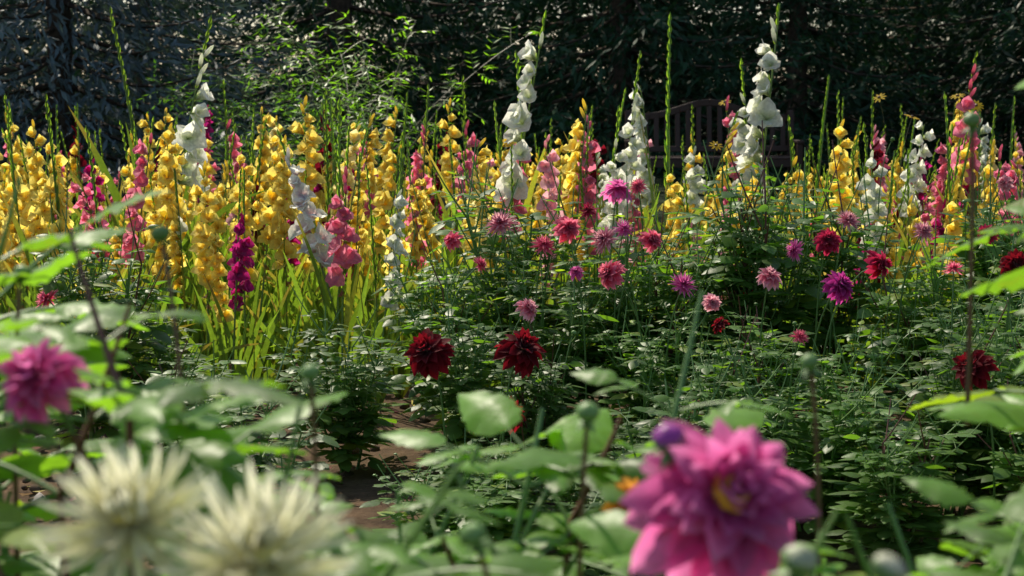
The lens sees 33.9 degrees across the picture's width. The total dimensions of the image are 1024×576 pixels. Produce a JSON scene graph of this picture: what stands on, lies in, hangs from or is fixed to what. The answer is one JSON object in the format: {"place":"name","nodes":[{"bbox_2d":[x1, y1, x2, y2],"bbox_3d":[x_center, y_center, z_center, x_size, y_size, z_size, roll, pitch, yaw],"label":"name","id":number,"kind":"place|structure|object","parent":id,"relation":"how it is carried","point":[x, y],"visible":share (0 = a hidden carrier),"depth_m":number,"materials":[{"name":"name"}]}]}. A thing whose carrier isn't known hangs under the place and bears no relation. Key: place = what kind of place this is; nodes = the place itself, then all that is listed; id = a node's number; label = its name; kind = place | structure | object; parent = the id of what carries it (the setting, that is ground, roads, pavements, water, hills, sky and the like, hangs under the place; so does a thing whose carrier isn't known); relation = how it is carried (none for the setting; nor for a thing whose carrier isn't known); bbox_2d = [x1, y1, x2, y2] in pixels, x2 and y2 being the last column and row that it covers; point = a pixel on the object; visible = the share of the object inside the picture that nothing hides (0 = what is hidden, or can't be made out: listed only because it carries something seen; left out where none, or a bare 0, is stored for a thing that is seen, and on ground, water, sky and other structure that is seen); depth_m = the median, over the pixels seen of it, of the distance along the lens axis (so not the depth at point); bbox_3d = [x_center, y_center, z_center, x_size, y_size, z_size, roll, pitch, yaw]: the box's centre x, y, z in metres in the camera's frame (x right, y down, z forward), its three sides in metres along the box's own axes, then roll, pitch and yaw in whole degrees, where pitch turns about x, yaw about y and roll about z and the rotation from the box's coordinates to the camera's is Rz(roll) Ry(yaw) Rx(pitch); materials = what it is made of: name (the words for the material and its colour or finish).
{"place":"outdoors","nodes":[
{"label":"outdoors","id":0,"kind":"place"},
{"bbox_2d":[0,86,1023,575],"bbox_3d":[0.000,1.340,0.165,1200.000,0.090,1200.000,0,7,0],"label":"ground","id":1,"kind":"structure","parent":0,"point":[356,490],"depth_m":5.74,"materials":[{"name":"brown soil"}]},
{"bbox_2d":[0,381,632,560],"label":"soil litter","id":2,"kind":"object","parent":1,"relation":"on","point":[36,489],"visible":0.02,"depth_m":6.01,"materials":[{"name":"brown soil"}]},
{"bbox_2d":[0,81,1023,575],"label":"dahlia plants","id":3,"kind":"object","parent":1,"relation":"on","point":[684,499],"visible":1,"depth_m":1.47,"materials":[{"name":"green plant"}]},
{"bbox_2d":[0,0,1023,226],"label":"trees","id":4,"kind":"object","parent":1,"relation":"on","point":[911,71],"visible":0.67,"depth_m":24.54,"materials":[{"name":"green plant"}]},
{"bbox_2d":[0,3,1023,424],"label":"gladioli","id":5,"kind":"object","parent":1,"relation":"on","point":[326,241],"visible":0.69,"depth_m":7.85,"materials":[{"name":"yellow plant"}]},
{"bbox_2d":[31,120,1023,575],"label":"dahlia plants","id":6,"kind":"object","parent":1,"relation":"on","point":[741,350],"visible":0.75,"depth_m":5.75,"materials":[{"name":"green plant"}]},
{"bbox_2d":[624,99,803,190],"bbox_3d":[2.449,-1.725,20.453,2.100,1.140,0.622,0,7,-4],"label":"bench","id":7,"kind":"object","parent":1,"relation":"on","point":[778,161],"visible":0.49,"depth_m":20.66,"materials":[{"name":"brown wood"}]},
{"bbox_2d":[704,93,983,263],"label":"flowers","id":8,"kind":"object","parent":1,"relation":"on","point":[978,105],"visible":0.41,"depth_m":9.61,"materials":[{"name":"plant"}]},
{"bbox_2d":[5,0,1018,85],"label":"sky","id":9,"kind":"structure","parent":0,"point":[297,39],"materials":[{"name":"white"}]}
]}

